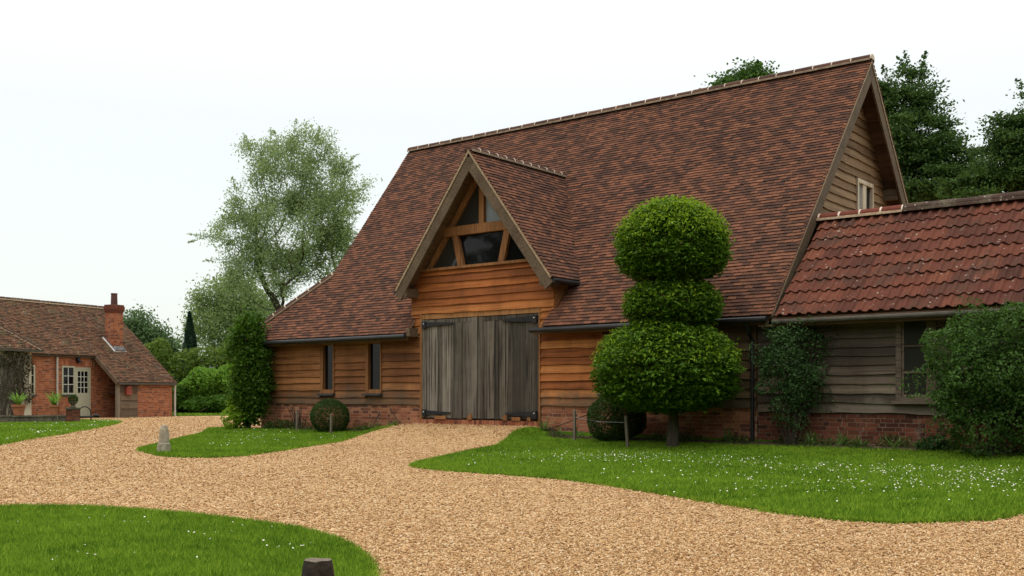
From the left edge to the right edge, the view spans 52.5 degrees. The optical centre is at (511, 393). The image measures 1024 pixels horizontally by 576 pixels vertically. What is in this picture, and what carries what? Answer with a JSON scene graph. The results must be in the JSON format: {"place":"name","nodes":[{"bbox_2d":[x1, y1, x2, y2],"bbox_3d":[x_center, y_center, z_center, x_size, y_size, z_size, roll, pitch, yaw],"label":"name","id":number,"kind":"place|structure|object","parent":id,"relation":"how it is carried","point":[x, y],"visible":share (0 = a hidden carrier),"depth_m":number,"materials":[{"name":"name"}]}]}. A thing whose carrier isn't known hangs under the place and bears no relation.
{"place":"outdoors","nodes":[
{"label":"outdoors","id":0,"kind":"place"},
{"bbox_2d":[0,507,366,575],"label":"lawn","id":1,"kind":"structure","parent":0,"point":[175,549],"depth_m":6.66,"materials":[{"name":"plant"}]},
{"bbox_2d":[301,558,334,575],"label":"wooden bollard","id":2,"kind":"object","parent":1,"relation":"on","point":[317,567],"visible":1,"depth_m":4.57,"materials":[{"name":"wood"}]},
{"bbox_2d":[173,427,387,457],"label":"lawn","id":3,"kind":"structure","parent":0,"point":[271,451],"depth_m":18.68,"materials":[{"name":"plant"}]},
{"bbox_2d":[157,424,170,451],"bbox_3d":[-6.180,0.824,18.452,0.227,0.562,0.229,0,0,0],"label":"stone bollard","id":4,"kind":"object","parent":3,"relation":"on","point":[163,443],"visible":0.89,"depth_m":18.38,"materials":[{"name":"grey stone"}]},
{"bbox_2d":[220,362,248,429],"bbox_3d":[-7.431,-0.084,27.942,0.748,2.219,0.744,0,0,0],"label":"lime shrub","id":5,"kind":"object","parent":3,"relation":"on","point":[227,420],"visible":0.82,"depth_m":27.81,"materials":[{"name":"green plant"}]},
{"bbox_2d":[218,305,277,428],"bbox_3d":[-7.115,-0.676,28.091,1.619,3.514,1.336,0,0,0],"label":"columnar tree","id":6,"kind":"object","parent":3,"relation":"on","point":[250,388],"visible":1,"depth_m":27.85,"materials":[{"name":"green plant"}]},
{"bbox_2d":[296,409,297,429],"bbox_3d":[-5.506,0.731,26.597,0.040,0.680,0.040,1,1,38],"label":"stake","id":7,"kind":"object","parent":3,"relation":"on","point":[297,419],"visible":0.78,"depth_m":26.58,"materials":[{"name":"brown wood"}]},
{"bbox_2d":[310,399,349,431],"bbox_3d":[-4.542,0.573,25.905,0.997,0.911,1.016,0,0,0],"label":"round bush","id":8,"kind":"object","parent":3,"relation":"on","point":[328,405],"visible":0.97,"depth_m":25.64,"materials":[{"name":"green plant"}]},
{"bbox_2d":[330,414,331,433],"bbox_3d":[-4.367,0.787,25.061,0.040,0.620,0.040,0,0,38],"label":"stake","id":9,"kind":"object","parent":3,"relation":"on","point":[331,423],"visible":0.78,"depth_m":25.05,"materials":[{"name":"brown wood"}]},
{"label":"soil bed","id":10,"kind":"structure","parent":3,"relation":"on","visible":0},
{"bbox_2d":[263,418,293,428],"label":"plant","id":11,"kind":"object","parent":10,"relation":"on","point":[270,423],"visible":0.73,"depth_m":27.61,"materials":[{"name":"green plant"}]},
{"bbox_2d":[287,406,306,427],"bbox_3d":[-5.582,0.623,27.233,0.648,0.691,0.104,0,0,0],"label":"bare shrub","id":12,"kind":"object","parent":10,"relation":"on","point":[299,421],"visible":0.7,"depth_m":27.23,"materials":[{"name":"brown plant"}]},
{"bbox_2d":[0,416,1023,575],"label":"gravel drive","id":13,"kind":"structure","parent":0,"point":[390,433],"depth_m":10.22,"materials":[{"name":"beige gravel"}]},
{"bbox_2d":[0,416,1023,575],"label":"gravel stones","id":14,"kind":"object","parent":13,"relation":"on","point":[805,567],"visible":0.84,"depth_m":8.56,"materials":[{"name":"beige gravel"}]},
{"bbox_2d":[0,0,1023,367],"label":"sky","id":15,"kind":"structure","parent":0,"point":[120,120],"materials":[{"name":"white"}]},
{"bbox_2d":[0,411,1023,575],"bbox_3d":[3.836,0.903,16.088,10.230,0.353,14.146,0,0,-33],"label":"lawn","id":16,"kind":"structure","parent":0,"point":[544,436],"depth_m":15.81,"materials":[{"name":"plant"}]},
{"bbox_2d":[536,416,555,430],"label":"strappy plant","id":17,"kind":"object","parent":16,"relation":"on","point":[545,426],"visible":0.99,"depth_m":22.36,"materials":[{"name":"green plant"}]},
{"bbox_2d":[543,411,594,430],"bbox_3d":[1.203,0.586,22.070,1.195,0.449,0.022,0,0,24],"label":"cane","id":18,"kind":"object","parent":16,"relation":"on","point":[565,423],"visible":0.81,"depth_m":22.10,"materials":[{"name":"plant"}]},
{"bbox_2d":[573,410,575,439],"bbox_3d":[1.268,0.697,21.063,0.050,0.760,0.050,0,0,38],"label":"stake","id":19,"kind":"object","parent":16,"relation":"on","point":[574,425],"visible":0.78,"depth_m":21.05,"materials":[{"name":"brown wood"}]},
{"bbox_2d":[624,415,629,446],"bbox_3d":[2.155,0.761,19.472,0.050,0.720,0.050,-5,-3,38],"label":"stake","id":20,"kind":"object","parent":16,"relation":"on","point":[626,430],"visible":0.78,"depth_m":19.45,"materials":[{"name":"brown wood"}]},
{"bbox_2d":[588,194,747,446],"bbox_3d":[2.858,-1.315,19.234,2.887,4.734,2.963,0,0,0],"label":"topiary tree","id":21,"kind":"object","parent":16,"relation":"on","point":[654,257],"visible":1,"depth_m":18.57,"materials":[{"name":"green plant"}]},
{"bbox_2d":[549,427,1023,453],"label":"soil bed","id":22,"kind":"object","parent":16,"relation":"on","point":[758,442],"visible":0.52,"depth_m":19.20,"materials":[{"name":"brown soil"}]},
{"bbox_2d":[549,427,564,435],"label":"strappy plant","id":23,"kind":"object","parent":22,"relation":"on","point":[558,433],"visible":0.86,"depth_m":22.07,"materials":[{"name":"green plant"}]},
{"bbox_2d":[570,428,582,436],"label":"strappy plant","id":24,"kind":"object","parent":22,"relation":"on","point":[577,434],"visible":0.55,"depth_m":21.82,"materials":[{"name":"green plant"}]},
{"bbox_2d":[586,397,646,441],"bbox_3d":[2.091,0.488,20.728,1.244,1.078,1.021,0,0,0],"label":"round bush","id":25,"kind":"object","parent":22,"relation":"on","point":[617,414],"visible":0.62,"depth_m":20.49,"materials":[{"name":"green plant"}]},
{"bbox_2d":[255,419,1021,452],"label":"weeds","id":26,"kind":"object","parent":22,"relation":"on","point":[682,436],"visible":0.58,"depth_m":19.26,"materials":[{"name":"green plant"}]},
{"bbox_2d":[641,426,666,438],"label":"strappy plant","id":27,"kind":"object","parent":22,"relation":"on","point":[656,435],"visible":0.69,"depth_m":20.60,"materials":[{"name":"green plant"}]},
{"bbox_2d":[721,426,736,441],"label":"strappy plant","id":28,"kind":"object","parent":22,"relation":"on","point":[726,436],"visible":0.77,"depth_m":19.59,"materials":[{"name":"green plant"}]},
{"bbox_2d":[746,316,847,445],"bbox_3d":[5.251,-0.282,18.680,2.085,2.604,1.150,0,0,0],"label":"climbing shrub","id":29,"kind":"object","parent":22,"relation":"on","point":[806,370],"visible":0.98,"depth_m":18.62,"materials":[{"name":"green plant"}]},
{"bbox_2d":[800,428,820,444],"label":"strappy plant","id":30,"kind":"object","parent":22,"relation":"on","point":[809,440],"visible":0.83,"depth_m":18.54,"materials":[{"name":"green plant"}]},
{"bbox_2d":[826,430,855,445],"bbox_3d":[5.794,0.795,18.280,0.504,0.340,0.653,0,0,-34],"label":"strappy plant","id":31,"kind":"object","parent":22,"relation":"on","point":[843,441],"visible":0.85,"depth_m":18.19,"materials":[{"name":"green plant"}]},
{"bbox_2d":[851,435,874,446],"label":"strappy plant","id":32,"kind":"object","parent":22,"relation":"on","point":[858,442],"visible":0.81,"depth_m":17.93,"materials":[{"name":"green plant"}]},
{"bbox_2d":[881,434,908,447],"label":"strappy plant","id":33,"kind":"object","parent":22,"relation":"on","point":[895,444],"visible":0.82,"depth_m":17.68,"materials":[{"name":"green plant"}]},
{"bbox_2d":[914,435,957,450],"bbox_3d":[7.009,0.821,17.162,0.734,0.321,0.379,0,0,0],"label":"plant","id":34,"kind":"object","parent":22,"relation":"on","point":[941,442],"visible":0.9,"depth_m":17.06,"materials":[{"name":"green plant"}]},
{"bbox_2d":[888,293,1023,458],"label":"shrub","id":35,"kind":"object","parent":16,"relation":"on","point":[998,388],"visible":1,"depth_m":15.80,"materials":[{"name":"green plant"}]},
{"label":"lawn","id":36,"kind":"structure","parent":0,"visible":0},
{"bbox_2d":[143,337,196,411],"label":"hedge bush","id":37,"kind":"object","parent":36,"relation":"on","point":[165,358],"visible":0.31,"depth_m":56.56,"materials":[{"name":"green plant"}]},
{"bbox_2d":[178,311,198,381],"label":"conifer","id":38,"kind":"object","parent":36,"relation":"on","point":[189,330],"visible":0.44,"depth_m":63.79,"materials":[{"name":"green plant"}]},
{"bbox_2d":[188,334,198,370],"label":"conifer","id":39,"kind":"object","parent":36,"relation":"on","point":[193,341],"visible":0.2,"depth_m":59.91,"materials":[{"name":"green plant"}]},
{"bbox_2d":[172,384,228,413],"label":"dark shrub","id":40,"kind":"object","parent":36,"relation":"on","point":[185,403],"visible":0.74,"depth_m":52.43,"materials":[{"name":"green plant"}]},
{"bbox_2d":[177,364,233,408],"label":"feathery shrub","id":41,"kind":"object","parent":36,"relation":"on","point":[196,380],"visible":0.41,"depth_m":53.21,"materials":[{"name":"green plant"}]},
{"bbox_2d":[185,340,246,375],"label":"hedge bush","id":42,"kind":"object","parent":36,"relation":"on","point":[207,358],"visible":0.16,"depth_m":57.17,"materials":[{"name":"green plant"}]},
{"bbox_2d":[187,117,382,317],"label":"willow tree","id":43,"kind":"object","parent":36,"relation":"on","point":[336,233],"visible":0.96,"depth_m":61.30,"materials":[{"name":"green plant"}]},
{"label":"ground","id":44,"kind":"structure","parent":0,"visible":0},
{"bbox_2d":[0,293,176,417],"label":"cottage","id":45,"kind":"structure","parent":44,"relation":"on","point":[95,359],"depth_m":45.50,"materials":[{"name":"tile"}]},
{"bbox_2d":[0,351,34,415],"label":"climbing plant","id":46,"kind":"object","parent":45,"relation":"attached to","point":[8,384],"visible":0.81,"depth_m":40.81,"materials":[{"name":"green plant"}]},
{"bbox_2d":[31,365,36,395],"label":"window","id":47,"kind":"structure","parent":45,"relation":"in","point":[33,370],"depth_m":42.81,"materials":[{"name":"white paint"}]},
{"bbox_2d":[61,366,74,395],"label":"window","id":48,"kind":"structure","parent":45,"relation":"in","point":[68,372],"depth_m":44.39,"materials":[{"name":"white paint"}]},
{"bbox_2d":[76,369,89,415],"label":"door","id":49,"kind":"structure","parent":45,"relation":"in","point":[82,375],"depth_m":45.11,"materials":[{"name":"beige paint"}]},
{"bbox_2d":[124,386,132,394],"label":"post box","id":50,"kind":"object","parent":45,"relation":"attached to","point":[128,390],"visible":1,"depth_m":45.36,"materials":[{"name":"red paint"}]},
{"bbox_2d":[123,299,182,365],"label":"round tree","id":51,"kind":"object","parent":44,"relation":"on","point":[143,329],"visible":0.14,"depth_m":103.96,"materials":[{"name":"green plant"}]},
{"bbox_2d":[175,265,280,350],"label":"pale tree","id":52,"kind":"object","parent":44,"relation":"on","point":[215,316],"visible":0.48,"depth_m":76.81,"materials":[{"name":"green plant"}]},
{"bbox_2d":[245,54,908,440],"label":"barn","id":53,"kind":"structure","parent":44,"relation":"on","point":[477,280],"depth_m":23.98,"materials":[{"name":"ceramic"}]},
{"bbox_2d":[317,344,334,395],"bbox_3d":[-4.806,-0.632,27.007,0.600,1.355,0.190,0,0,38],"label":"window","id":54,"kind":"structure","parent":53,"relation":"in","point":[327,371],"depth_m":27.09,"materials":[{"name":"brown wood"}]},
{"bbox_2d":[361,341,382,395],"bbox_3d":[-3.467,-0.632,25.950,0.650,1.355,0.190,0,0,38],"label":"window","id":55,"kind":"structure","parent":53,"relation":"in","point":[373,350],"depth_m":26.03,"materials":[{"name":"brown wood"}]},
{"bbox_2d":[422,317,477,418],"bbox_3d":[-1.477,-0.593,24.384,1.718,2.345,0.126,0,0,38],"label":"door","id":56,"kind":"structure","parent":53,"relation":"in","point":[449,346],"depth_m":24.37,"materials":[{"name":"grey wood"}]},
{"bbox_2d":[421,179,527,271],"bbox_3d":[-0.672,-3.939,23.803,3.824,2.510,0.200,0,0,38],"label":"window","id":57,"kind":"structure","parent":53,"relation":"in","point":[475,236],"depth_m":23.99,"materials":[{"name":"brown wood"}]},
{"bbox_2d":[478,313,537,419],"bbox_3d":[-0.105,-0.594,23.302,1.718,2.343,0.126,0,0,38],"label":"door","id":58,"kind":"structure","parent":53,"relation":"in","point":[507,351],"depth_m":23.29,"materials":[{"name":"grey wood"}]},
{"bbox_2d":[597,334,620,395],"bbox_3d":[2.080,-0.597,21.576,0.620,1.305,0.190,0,0,38],"label":"window","id":59,"kind":"structure","parent":53,"relation":"in","point":[602,335],"depth_m":21.68,"materials":[{"name":"brown wood"}]},
{"bbox_2d":[855,177,873,209],"bbox_3d":[8.134,-4.030,24.022,0.100,1.760,1.050,0,0,38],"label":"window","id":60,"kind":"structure","parent":53,"relation":"in","point":[864,189],"depth_m":23.98,"materials":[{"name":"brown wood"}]},
{"bbox_2d":[694,57,779,88],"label":"green tree","id":61,"kind":"object","parent":44,"relation":"on","point":[754,70],"visible":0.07,"depth_m":49.27,"materials":[{"name":"green plant"}]},
{"bbox_2d":[757,191,1023,448],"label":"outbuilding","id":62,"kind":"structure","parent":44,"relation":"on","point":[882,288],"depth_m":18.40,"materials":[{"name":"tile"}]},
{"bbox_2d":[892,320,937,403],"bbox_3d":[6.905,-0.567,17.770,0.770,1.485,0.150,0,0,38],"label":"window","id":63,"kind":"structure","parent":62,"relation":"in","point":[909,355],"depth_m":17.84,"materials":[{"name":"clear glass"}]},
{"bbox_2d":[878,50,987,202],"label":"dark tree","id":64,"kind":"object","parent":44,"relation":"on","point":[924,156],"visible":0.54,"depth_m":41.07,"materials":[{"name":"green plant"}]},
{"bbox_2d":[932,78,1023,199],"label":"dark tree","id":65,"kind":"object","parent":44,"relation":"on","point":[989,175],"visible":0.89,"depth_m":37.56,"materials":[{"name":"green plant"}]},
{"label":"lawn","id":66,"kind":"structure","parent":0,"visible":0},
{"bbox_2d":[0,408,80,422],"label":"terrace wall","id":67,"kind":"structure","parent":66,"relation":"on","point":[72,414],"depth_m":37.20,"materials":[{"name":"brick"}]},
{"bbox_2d":[7,389,29,414],"bbox_3d":[-17.567,0.295,37.001,0.940,0.940,0.944,0,0,-32],"label":"potted plant","id":68,"kind":"object","parent":67,"relation":"on","point":[18,408],"visible":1,"depth_m":36.88,"materials":[{"name":"green plant"}]},
{"bbox_2d":[45,391,62,414],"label":"potted plant","id":69,"kind":"object","parent":67,"relation":"on","point":[54,408],"visible":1,"depth_m":37.36,"materials":[{"name":"green plant"}]},
{"bbox_2d":[68,395,78,407],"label":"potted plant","id":70,"kind":"object","parent":67,"relation":"on","point":[73,402],"visible":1,"depth_m":37.63,"materials":[{"name":"green plant"}]},
{"bbox_2d":[80,406,99,420],"bbox_3d":[-15.615,0.737,38.304,0.770,0.566,0.112,0,0,-11],"label":"garden pump","id":71,"kind":"object","parent":66,"relation":"on","point":[95,416],"visible":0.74,"depth_m":38.31,"materials":[{"name":"black metal"}]},
{"bbox_2d":[32,420,1020,559],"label":"daisies","id":72,"kind":"object","parent":66,"relation":"on","point":[748,478],"visible":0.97,"depth_m":13.16,"materials":[{"name":"white plant"}]}
]}

